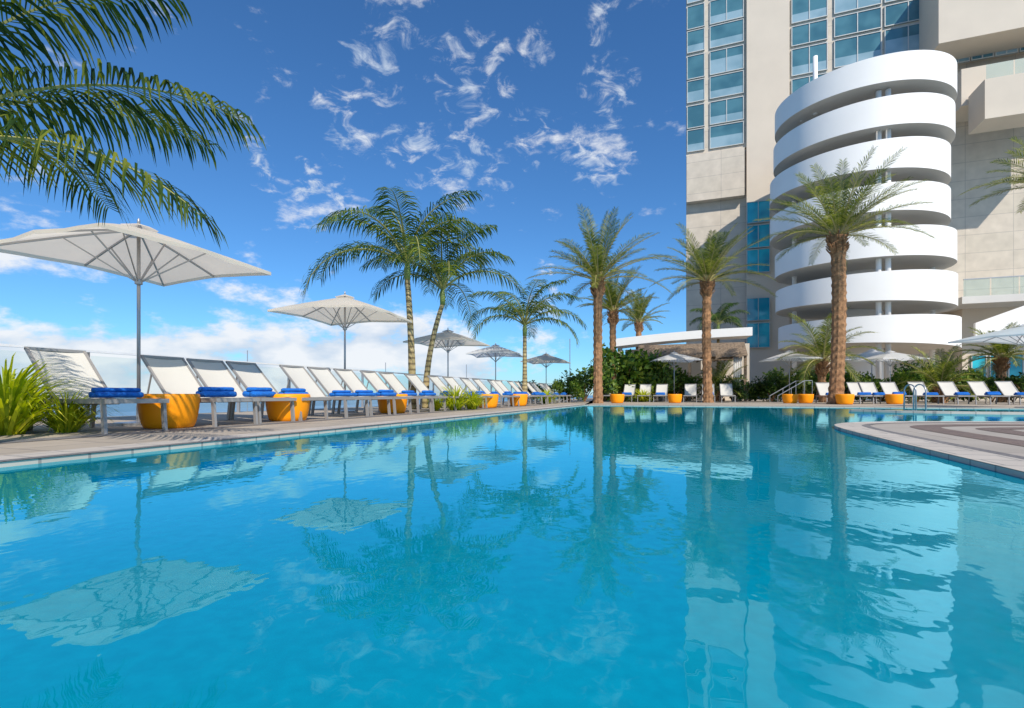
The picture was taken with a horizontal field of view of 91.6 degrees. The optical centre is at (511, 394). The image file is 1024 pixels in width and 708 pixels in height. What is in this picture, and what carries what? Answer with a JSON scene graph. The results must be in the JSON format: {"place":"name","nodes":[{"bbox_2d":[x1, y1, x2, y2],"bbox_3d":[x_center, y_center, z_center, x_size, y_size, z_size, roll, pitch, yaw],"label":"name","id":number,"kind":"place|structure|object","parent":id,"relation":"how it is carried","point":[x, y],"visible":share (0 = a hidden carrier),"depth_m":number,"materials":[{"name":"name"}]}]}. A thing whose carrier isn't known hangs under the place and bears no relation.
{"place":"outdoors","nodes":[
{"label":"outdoors","id":0,"kind":"place"},
{"bbox_2d":[48,395,592,416],"bbox_3d":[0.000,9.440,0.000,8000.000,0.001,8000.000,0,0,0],"label":"bay","id":1,"kind":"object","parent":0,"point":[129,409],"depth_m":381.36,"materials":[{"name":"liquid"}]},
{"bbox_2d":[0,0,685,394],"label":"sky","id":2,"kind":"structure","parent":0,"point":[543,108],"materials":[{"name":"blue"}]},
{"bbox_2d":[0,406,1023,707],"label":"pool water","id":3,"kind":"structure","parent":0,"point":[630,556],"depth_m":1.35,"materials":[{"name":"liquid"}]},
{"bbox_2d":[0,398,1023,461],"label":"deck","id":4,"kind":"structure","parent":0,"point":[205,419],"depth_m":7.73,"materials":[{"name":"stone"}]},
{"bbox_2d":[1,352,111,423],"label":"strappy plant","id":5,"kind":"object","parent":4,"relation":"on","point":[11,374],"visible":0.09,"depth_m":5.88,"materials":[{"name":"green plant"}]},
{"bbox_2d":[0,359,124,435],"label":"strappy plant","id":6,"kind":"object","parent":4,"relation":"on","point":[13,406],"visible":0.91,"depth_m":5.29,"materials":[{"name":"green plant"}]},
{"bbox_2d":[4,389,130,432],"bbox_3d":[-5.164,0.175,5.722,1.354,0.529,1.252,0,0,16],"label":"strappy plant","id":7,"kind":"object","parent":4,"relation":"on","point":[70,423],"visible":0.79,"depth_m":5.64,"materials":[{"name":"green plant"}]},
{"bbox_2d":[24,347,168,433],"bbox_3d":[-5.043,-0.067,6.023,1.662,1.021,0.679,0,0,22],"label":"sun lounger","id":8,"kind":"object","parent":4,"relation":"on","point":[78,364],"visible":0.79,"depth_m":6.13,"materials":[{"name":"fabric"}]},
{"bbox_2d":[89,387,143,397],"bbox_3d":[-4.658,-0.017,5.867,0.280,0.122,0.473,0,0,29],"label":"rolled towel","id":9,"kind":"object","parent":8,"relation":"on","point":[96,392],"visible":1,"depth_m":5.78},
{"bbox_2d":[0,0,265,249],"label":"palm tree","id":10,"kind":"object","parent":4,"relation":"on","point":[17,124],"visible":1,"depth_m":3.65,"materials":[{"name":"green plant"}]},
{"bbox_2d":[0,218,270,425],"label":"parasol","id":11,"kind":"object","parent":4,"relation":"on","point":[138,253],"visible":0.91,"depth_m":7.31,"materials":[{"name":"beige fabric"}]},
{"bbox_2d":[136,394,199,428],"bbox_3d":[-4.510,0.217,6.550,0.696,0.445,0.696,0,0,0],"label":"side table","id":12,"kind":"object","parent":4,"relation":"on","point":[182,410],"visible":0.86,"depth_m":6.31,"materials":[{"name":"orange plastic"}]},
{"bbox_2d":[141,355,259,426],"bbox_3d":[-4.572,-0.067,7.265,1.662,1.021,0.679,0,0,23],"label":"sun lounger","id":13,"kind":"object","parent":4,"relation":"on","point":[172,375],"visible":0.69,"depth_m":7.38,"materials":[{"name":"fabric"}]},
{"bbox_2d":[196,387,236,396],"bbox_3d":[-4.225,-0.030,7.120,0.261,0.149,0.478,0,0,30],"label":"rolled towel","id":14,"kind":"object","parent":13,"relation":"on","point":[216,391],"visible":0.91,"depth_m":7.03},
{"bbox_2d":[186,358,296,423],"bbox_3d":[-4.351,-0.067,7.982,1.662,1.021,0.679,0,0,22],"label":"sun lounger","id":15,"kind":"object","parent":4,"relation":"on","point":[213,373],"visible":0.64,"depth_m":8.16,"materials":[{"name":"fabric"}]},
{"bbox_2d":[242,387,275,396],"bbox_3d":[-3.969,-0.032,7.831,0.282,0.154,0.476,0,0,14],"label":"rolled towel","id":16,"kind":"object","parent":15,"relation":"on","point":[258,392],"visible":1,"depth_m":7.68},
{"bbox_2d":[0,404,547,442],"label":"mosaic band","id":17,"kind":"object","parent":4,"relation":"on","point":[41,439],"visible":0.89,"depth_m":6.14,"materials":[{"name":"tile"}]},
{"bbox_2d":[0,343,553,415],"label":"glass fence","id":18,"kind":"object","parent":4,"relation":"on","point":[135,354],"visible":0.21,"depth_m":11.97,"materials":[{"name":"glass"}]},
{"bbox_2d":[226,361,329,420],"bbox_3d":[-4.099,-0.067,8.697,1.662,1.021,0.679,0,0,18],"label":"sun lounger","id":19,"kind":"object","parent":4,"relation":"on","point":[247,374],"visible":0.52,"depth_m":8.81,"materials":[{"name":"fabric"}]},
{"bbox_2d":[0,405,573,459],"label":"coping","id":20,"kind":"object","parent":4,"relation":"on","point":[26,455],"visible":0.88,"depth_m":4.79,"materials":[{"name":"stone"}]},
{"bbox_2d":[265,394,309,420],"bbox_3d":[-3.735,0.217,8.300,0.696,0.445,0.696,0,0,0],"label":"side table","id":21,"kind":"object","parent":4,"relation":"on","point":[278,410],"visible":0.82,"depth_m":8.02,"materials":[{"name":"orange plastic"}]},
{"bbox_2d":[0,405,576,461],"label":"mosaic band","id":22,"kind":"object","parent":4,"relation":"on","point":[220,439],"visible":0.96,"depth_m":4.49,"materials":[{"name":"tile"}]},
{"bbox_2d":[279,365,370,417],"bbox_3d":[-3.688,-0.067,9.787,1.662,1.021,0.679,0,0,20],"label":"sun lounger","id":23,"kind":"object","parent":4,"relation":"on","point":[299,376],"visible":0.68,"depth_m":9.91,"materials":[{"name":"fabric"}]},
{"bbox_2d":[267,291,411,411],"bbox_3d":[-4.129,-1.055,12.300,2.440,2.990,2.440,0,0,14],"label":"parasol","id":24,"kind":"object","parent":4,"relation":"on","point":[344,310],"visible":0.88,"depth_m":12.45,"materials":[{"name":"fabric"}]},
{"bbox_2d":[307,367,391,415],"bbox_3d":[-3.430,-0.067,10.488,1.662,1.021,0.679,0,0,19],"label":"sun lounger","id":25,"kind":"object","parent":4,"relation":"on","point":[327,380],"visible":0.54,"depth_m":10.56,"materials":[{"name":"fabric"}]},
{"bbox_2d":[333,368,412,414],"bbox_3d":[-3.120,-0.067,11.168,1.662,1.021,0.679,0,0,19],"label":"sun lounger","id":26,"kind":"object","parent":4,"relation":"on","point":[351,380],"visible":0.59,"depth_m":11.23,"materials":[{"name":"fabric"}]},
{"bbox_2d":[377,394,407,412],"bbox_3d":[-2.784,0.217,11.600,0.696,0.445,0.696,0,0,0],"label":"side table","id":27,"kind":"object","parent":4,"relation":"on","point":[401,405],"visible":0.56,"depth_m":11.35,"materials":[{"name":"orange plastic"}]},
{"bbox_2d":[301,186,490,408],"bbox_3d":[-3.342,-2.792,14.566,5.502,6.464,5.829,0,0,0],"label":"palm tree","id":28,"kind":"object","parent":4,"relation":"on","point":[417,240],"visible":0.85,"depth_m":14.15,"materials":[{"name":"green plant"}]},
{"bbox_2d":[360,370,432,412],"bbox_3d":[-2.820,-0.067,12.141,1.662,1.021,0.679,0,0,17],"label":"sun lounger","id":29,"kind":"object","parent":4,"relation":"on","point":[375,380],"visible":0.55,"depth_m":12.20,"materials":[{"name":"fabric"}]},
{"bbox_2d":[378,372,446,411],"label":"sun lounger","id":30,"kind":"object","parent":4,"relation":"on","point":[393,382],"visible":0.56,"depth_m":12.96,"materials":[{"name":"fabric"}]},
{"bbox_2d":[404,373,466,409],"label":"sun lounger","id":31,"kind":"object","parent":4,"relation":"on","point":[417,383],"visible":0.57,"depth_m":14.08,"materials":[{"name":"fabric"}]},
{"bbox_2d":[359,211,528,407],"bbox_3d":[-2.114,-2.447,15.859,5.355,5.776,5.838,0,0,0],"label":"palm tree","id":32,"kind":"object","parent":4,"relation":"on","point":[451,266],"visible":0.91,"depth_m":15.72,"materials":[{"name":"green plant"}]},
{"bbox_2d":[403,328,489,405],"bbox_3d":[-2.443,-1.055,19.000,2.440,2.990,2.440,0,0,20],"label":"parasol","id":33,"kind":"object","parent":4,"relation":"on","point":[447,338],"visible":0.83,"depth_m":18.98,"materials":[{"name":"fabric"}]},
{"bbox_2d":[427,384,480,409],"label":"strappy plant","id":34,"kind":"object","parent":4,"relation":"on","point":[459,403],"visible":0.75,"depth_m":13.41,"materials":[{"name":"green plant"}]},
{"bbox_2d":[463,389,495,408],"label":"strappy plant","id":35,"kind":"object","parent":4,"relation":"on","point":[473,400],"visible":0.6,"depth_m":14.23,"materials":[{"name":"green plant"}]},
{"bbox_2d":[466,343,522,402],"bbox_3d":[-0.808,-1.055,24.600,2.440,2.990,2.440,0,0,9],"label":"parasol","id":36,"kind":"object","parent":4,"relation":"on","point":[495,350],"visible":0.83,"depth_m":24.38,"materials":[{"name":"white fabric"}]},
{"bbox_2d":[0,405,1023,477],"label":"coping edge","id":37,"kind":"object","parent":4,"relation":"on","point":[161,448],"visible":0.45,"depth_m":4.51,"materials":[{"name":"stone"}]},
{"bbox_2d":[466,279,586,403],"bbox_3d":[0.653,-2.400,22.400,5.694,5.681,4.988,0,0,0],"label":"palm tree","id":38,"kind":"object","parent":4,"relation":"on","point":[512,309],"visible":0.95,"depth_m":22.18,"materials":[{"name":"green plant"}]},
{"bbox_2d":[520,353,570,383],"bbox_3d":[2.057,-1.055,30.000,2.440,2.990,2.440,0,0,20],"label":"parasol","id":39,"kind":"object","parent":4,"relation":"on","point":[546,358],"visible":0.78,"depth_m":29.65,"materials":[{"name":"fabric"}]},
{"bbox_2d":[551,379,585,401],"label":"shrub","id":40,"kind":"object","parent":4,"relation":"on","point":[577,393],"visible":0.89,"depth_m":26.85,"materials":[{"name":"green plant"}]},
{"bbox_2d":[557,370,612,401],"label":"shrub","id":41,"kind":"object","parent":4,"relation":"on","point":[581,381],"visible":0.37,"depth_m":28.78,"materials":[{"name":"green plant"}]},
{"bbox_2d":[527,203,675,402],"bbox_3d":[4.065,-4.427,23.888,6.859,9.734,6.383,0,0,38],"label":"date palm","id":42,"kind":"object","parent":4,"relation":"on","point":[595,266],"visible":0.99,"depth_m":23.74,"materials":[{"name":"green plant"}]},
{"bbox_2d":[571,354,632,400],"bbox_3d":[5.334,-0.978,30.079,3.583,2.886,4.366,0,0,29],"label":"shrub","id":43,"kind":"object","parent":4,"relation":"on","point":[608,374],"visible":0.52,"depth_m":28.88,"materials":[{"name":"green plant"}]},
{"bbox_2d":[575,266,658,401],"bbox_3d":[6.334,-3.707,30.086,4.789,8.294,5.733,0,0,28],"label":"date palm","id":44,"kind":"object","parent":4,"relation":"on","point":[612,305],"visible":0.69,"depth_m":29.76,"materials":[{"name":"green plant"}]},
{"bbox_2d":[589,342,662,401],"bbox_3d":[7.074,-1.248,31.140,4.788,3.884,4.775,0,0,-1],"label":"shrub","id":45,"kind":"object","parent":4,"relation":"on","point":[606,351],"visible":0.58,"depth_m":29.57,"materials":[{"name":"green plant"}]},
{"bbox_2d":[603,288,669,348],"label":"date palm","id":46,"kind":"object","parent":4,"relation":"on","point":[638,322],"visible":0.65,"depth_m":39.69,"materials":[{"name":"green plant"}]},
{"bbox_2d":[607,349,679,398],"bbox_3d":[8.211,-1.194,32.191,4.071,3.326,4.961,0,0,-31],"label":"shrub","id":47,"kind":"object","parent":4,"relation":"on","point":[660,362],"visible":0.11,"depth_m":30.43,"materials":[{"name":"green plant"}]},
{"bbox_2d":[627,362,681,400],"bbox_3d":[8.736,-0.756,30.738,3.410,2.753,3.420,0,0,28],"label":"shrub","id":48,"kind":"object","parent":4,"relation":"on","point":[667,378],"visible":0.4,"depth_m":29.94,"materials":[{"name":"green plant"}]},
{"bbox_2d":[650,352,701,393],"bbox_3d":[9.446,-1.055,29.000,2.440,2.990,2.440,0,0,3],"label":"parasol","id":49,"kind":"object","parent":4,"relation":"on","point":[674,357],"visible":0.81,"depth_m":28.61,"materials":[{"name":"fabric"}]},
{"bbox_2d":[616,327,751,400],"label":"pavilion","id":50,"kind":"structure","parent":4,"relation":"on","point":[692,336],"depth_m":34.84,"materials":[{"name":"white paint"}]},
{"bbox_2d":[666,374,702,400],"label":"shrub","id":51,"kind":"object","parent":4,"relation":"on","point":[684,381],"visible":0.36,"depth_m":30.69,"materials":[{"name":"green plant"}]},
{"bbox_2d":[636,342,747,401],"bbox_3d":[11.429,-1.400,32.000,6.443,3.681,3.620,0,0,20],"label":"cabana","id":52,"kind":"object","parent":4,"relation":"on","point":[735,351],"visible":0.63,"depth_m":30.68,"materials":[{"name":"white fabric"}]},
{"bbox_2d":[649,222,775,402],"bbox_3d":[10.457,-4.309,25.941,6.575,9.498,6.694,0,0,0],"label":"date palm","id":53,"kind":"object","parent":4,"relation":"on","point":[707,269],"visible":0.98,"depth_m":25.81,"materials":[{"name":"green plant"}]},
{"bbox_2d":[683,359,747,401],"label":"short palm","id":54,"kind":"object","parent":4,"relation":"on","point":[722,370],"visible":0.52,"depth_m":29.72,"materials":[{"name":"green plant"}]},
{"bbox_2d":[689,302,749,369],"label":"palm tree","id":55,"kind":"object","parent":4,"relation":"on","point":[716,317],"visible":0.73,"depth_m":35.72,"materials":[{"name":"green plant"}]},
{"bbox_2d":[715,374,750,400],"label":"shrub","id":56,"kind":"object","parent":4,"relation":"on","point":[737,386],"visible":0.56,"depth_m":29.11,"materials":[{"name":"green plant"}]},
{"bbox_2d":[748,376,797,401],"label":"shrub","id":57,"kind":"object","parent":4,"relation":"on","point":[767,386],"visible":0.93,"depth_m":28.93,"materials":[{"name":"green plant"}]},
{"bbox_2d":[762,366,811,401],"bbox_3d":[16.481,-0.570,29.789,2.728,2.325,2.736,0,0,26],"label":"shrub","id":58,"kind":"object","parent":4,"relation":"on","point":[775,372],"visible":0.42,"depth_m":29.46,"materials":[{"name":"green plant"}]},
{"bbox_2d":[759,349,822,393],"bbox_3d":[15.600,-1.055,28.000,2.440,2.990,2.440,0,0,9],"label":"parasol","id":59,"kind":"object","parent":4,"relation":"on","point":[797,357],"visible":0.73,"depth_m":27.87,"materials":[{"name":"fabric"}]},
{"bbox_2d":[793,371,829,399],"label":"shrub","id":60,"kind":"object","parent":4,"relation":"on","point":[814,379],"visible":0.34,"depth_m":29.47,"materials":[{"name":"green plant"}]},
{"bbox_2d":[777,306,883,401],"bbox_3d":[16.943,-2.160,26.825,5.258,5.200,6.190,0,0,23],"label":"short palm","id":61,"kind":"object","parent":4,"relation":"on","point":[820,347],"visible":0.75,"depth_m":26.74,"materials":[{"name":"green plant"}]},
{"bbox_2d":[752,146,934,403],"bbox_3d":[14.518,-5.002,21.927,6.448,10.884,7.396,0,0,0],"label":"date palm","id":62,"kind":"object","parent":4,"relation":"on","point":[837,245],"visible":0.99,"depth_m":21.65,"materials":[{"name":"green plant"}]},
{"bbox_2d":[686,0,1023,399],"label":"hotel tower","id":63,"kind":"structure","parent":4,"relation":"on","point":[749,67],"depth_m":45.83,"materials":[{"name":"beige concrete"}]},
{"bbox_2d":[687,127,704,152],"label":"window","id":64,"kind":"structure","parent":63,"relation":"in","point":[695,137],"depth_m":49.34,"materials":[{"name":"teal glass"}]},
{"bbox_2d":[687,103,704,128],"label":"window","id":65,"kind":"structure","parent":63,"relation":"in","point":[695,113],"depth_m":49.34,"materials":[{"name":"teal glass"}]},
{"bbox_2d":[687,78,704,103],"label":"window","id":66,"kind":"structure","parent":63,"relation":"in","point":[695,88],"depth_m":49.34,"materials":[{"name":"teal glass"}]},
{"bbox_2d":[687,53,704,79],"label":"window","id":67,"kind":"structure","parent":63,"relation":"in","point":[695,63],"depth_m":49.34,"materials":[{"name":"teal glass"}]},
{"bbox_2d":[687,27,704,53],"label":"window","id":68,"kind":"structure","parent":63,"relation":"in","point":[695,38],"depth_m":49.34,"materials":[{"name":"teal glass"}]},
{"bbox_2d":[687,2,704,30],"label":"window","id":69,"kind":"structure","parent":63,"relation":"in","point":[695,13],"depth_m":49.34,"materials":[{"name":"teal glass"}]},
{"bbox_2d":[710,121,743,148],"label":"window","id":70,"kind":"structure","parent":63,"relation":"in","point":[729,134],"depth_m":48.37,"materials":[{"name":"teal glass"}]},
{"bbox_2d":[710,96,743,124],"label":"window","id":71,"kind":"structure","parent":63,"relation":"in","point":[730,109],"depth_m":48.36,"materials":[{"name":"teal glass"}]},
{"bbox_2d":[710,70,743,99],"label":"window","id":72,"kind":"structure","parent":63,"relation":"in","point":[732,83],"depth_m":48.37,"materials":[{"name":"teal glass"}]},
{"bbox_2d":[710,44,743,75],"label":"window","id":73,"kind":"structure","parent":63,"relation":"in","point":[729,59],"depth_m":48.36,"materials":[{"name":"teal glass"}]},
{"bbox_2d":[710,18,743,48],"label":"window","id":74,"kind":"structure","parent":63,"relation":"in","point":[732,32],"depth_m":48.37,"materials":[{"name":"teal glass"}]},
{"bbox_2d":[710,0,743,24],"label":"window","id":75,"kind":"structure","parent":63,"relation":"in","point":[721,11],"depth_m":48.44,"materials":[{"name":"teal glass"}]},
{"bbox_2d":[747,322,769,347],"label":"window","id":76,"kind":"structure","parent":63,"relation":"in","point":[760,338],"depth_m":46.95,"materials":[{"name":"teal glass"}]},
{"bbox_2d":[747,297,769,320],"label":"window","id":77,"kind":"structure","parent":63,"relation":"in","point":[758,308],"depth_m":46.96,"materials":[{"name":"teal glass"}]},
{"bbox_2d":[747,248,769,273],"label":"window","id":78,"kind":"structure","parent":63,"relation":"in","point":[760,256],"depth_m":46.95,"materials":[{"name":"teal glass"}]},
{"bbox_2d":[747,223,769,248],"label":"window","id":79,"kind":"structure","parent":63,"relation":"in","point":[759,231],"depth_m":46.96,"materials":[{"name":"teal glass"}]},
{"bbox_2d":[747,200,769,223],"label":"window","id":80,"kind":"structure","parent":63,"relation":"in","point":[756,209],"depth_m":46.96,"materials":[{"name":"teal glass"}]},
{"bbox_2d":[791,72,827,93],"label":"window","id":81,"kind":"structure","parent":63,"relation":"in","point":[796,83],"depth_m":46.24,"materials":[{"name":"teal glass"}]},
{"bbox_2d":[791,42,827,76],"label":"window","id":82,"kind":"structure","parent":63,"relation":"in","point":[802,57],"depth_m":46.02,"materials":[{"name":"teal glass"}]},
{"bbox_2d":[791,18,827,46],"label":"window","id":83,"kind":"structure","parent":63,"relation":"in","point":[816,31],"depth_m":45.96,"materials":[{"name":"teal glass"}]},
{"bbox_2d":[791,0,827,24],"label":"window","id":84,"kind":"structure","parent":63,"relation":"in","point":[801,10],"depth_m":46.05,"materials":[{"name":"teal glass"}]},
{"bbox_2d":[834,30,881,68],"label":"window","id":85,"kind":"structure","parent":63,"relation":"in","point":[849,50],"depth_m":44.72,"materials":[{"name":"teal glass"}]},
{"bbox_2d":[834,6,881,37],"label":"window","id":86,"kind":"structure","parent":63,"relation":"in","point":[870,19],"depth_m":44.67,"materials":[{"name":"teal glass"}]},
{"bbox_2d":[834,0,881,14],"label":"window","id":87,"kind":"structure","parent":63,"relation":"in","point":[840,6],"depth_m":44.87,"materials":[{"name":"teal glass"}]},
{"bbox_2d":[884,23,918,54],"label":"window","id":88,"kind":"structure","parent":63,"relation":"in","point":[902,38],"depth_m":43.58,"materials":[{"name":"teal glass"}]},
{"bbox_2d":[884,0,918,27],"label":"window","id":89,"kind":"structure","parent":63,"relation":"in","point":[906,11],"depth_m":43.58,"materials":[{"name":"teal glass"}]},
{"bbox_2d":[1007,355,1023,376],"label":"window","id":90,"kind":"structure","parent":63,"relation":"in","point":[1013,370],"depth_m":39.56,"materials":[{"name":"teal glass"}]},
{"bbox_2d":[854,349,929,381],"bbox_3d":[20.140,-0.980,26.500,2.318,2.840,2.318,0,0,3],"label":"parasol","id":91,"kind":"object","parent":4,"relation":"on","point":[886,357],"visible":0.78,"depth_m":26.29,"materials":[{"name":"fabric"}]},
{"bbox_2d":[886,369,951,401],"bbox_3d":[22.849,-0.503,27.837,2.977,1.919,2.443,0,0,-6],"label":"shrub","id":92,"kind":"object","parent":4,"relation":"on","point":[900,377],"visible":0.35,"depth_m":27.81,"materials":[{"name":"green plant"}]},
{"bbox_2d":[907,382,944,403],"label":"sun lounger","id":93,"kind":"object","parent":4,"relation":"on","point":[920,389],"visible":0.72,"depth_m":22.86,"materials":[{"name":"fabric"}]},
{"bbox_2d":[889,344,992,402],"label":"short palm","id":94,"kind":"object","parent":4,"relation":"on","point":[942,371],"visible":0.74,"depth_m":24.84,"materials":[{"name":"green plant"}]},
{"bbox_2d":[937,382,976,404],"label":"sun lounger","id":95,"kind":"object","parent":4,"relation":"on","point":[949,389],"visible":0.95,"depth_m":22.46,"materials":[{"name":"fabric"}]},
{"bbox_2d":[927,365,990,401],"bbox_3d":[24.871,-0.575,27.776,2.899,2.335,2.907,0,0,24],"label":"shrub","id":96,"kind":"object","parent":4,"relation":"on","point":[962,382],"visible":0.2,"depth_m":27.09,"materials":[{"name":"green plant"}]},
{"bbox_2d":[948,324,1023,407],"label":"parasol","id":97,"kind":"object","parent":4,"relation":"on","point":[1015,336],"visible":1,"depth_m":16.57,"materials":[{"name":"fabric"}]},
{"bbox_2d":[949,321,1023,401],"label":"short palm","id":98,"kind":"object","parent":4,"relation":"on","point":[1001,354],"visible":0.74,"depth_m":26.91,"materials":[{"name":"green plant"}]},
{"bbox_2d":[967,381,1010,404],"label":"sun lounger","id":99,"kind":"object","parent":4,"relation":"on","point":[979,388],"visible":0.94,"depth_m":22.10,"materials":[{"name":"fabric"}]},
{"bbox_2d":[958,135,1023,212],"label":"date palm","id":100,"kind":"object","parent":4,"relation":"on","point":[1021,179],"visible":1,"depth_m":22.57,"materials":[{"name":"green plant"}]},
{"bbox_2d":[965,375,1022,401],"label":"shrub","id":101,"kind":"object","parent":4,"relation":"on","point":[990,383],"visible":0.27,"depth_m":26.75,"materials":[{"name":"green plant"}]},
{"bbox_2d":[994,381,1023,404],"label":"sun lounger","id":102,"kind":"object","parent":4,"relation":"on","point":[1007,388],"visible":0.81,"depth_m":21.82,"materials":[{"name":"fabric"}]},
{"bbox_2d":[770,50,961,400],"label":"ramp tower","id":103,"kind":"structure","parent":0,"point":[888,105],"depth_m":34.05,"materials":[{"name":"white paint"}]},
{"bbox_2d":[834,423,1023,471],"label":"pool peninsula","id":104,"kind":"object","parent":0,"point":[906,428],"visible":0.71,"depth_m":5.30,"materials":[{"name":"beige concrete"}]},
{"bbox_2d":[834,421,1023,471],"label":"coping","id":105,"kind":"object","parent":104,"relation":"on","point":[999,460],"visible":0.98,"depth_m":4.23,"materials":[{"name":"stone"}]},
{"bbox_2d":[862,422,1023,459],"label":"mosaic band","id":106,"kind":"object","parent":104,"relation":"on","point":[964,446],"visible":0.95,"depth_m":4.90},
{"bbox_2d":[910,424,1023,445],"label":"paver band","id":107,"kind":"object","parent":104,"relation":"on","point":[936,428],"visible":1,"depth_m":5.66,"materials":[{"name":"stone"}]},
{"bbox_2d":[976,427,1023,435],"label":"paver band","id":108,"kind":"object","parent":104,"relation":"on","point":[1007,430],"visible":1,"depth_m":5.97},
{"bbox_2d":[849,409,1023,414],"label":"spa kerb","id":109,"kind":"structure","parent":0,"point":[942,412],"depth_m":12.13,"materials":[{"name":"stone"}]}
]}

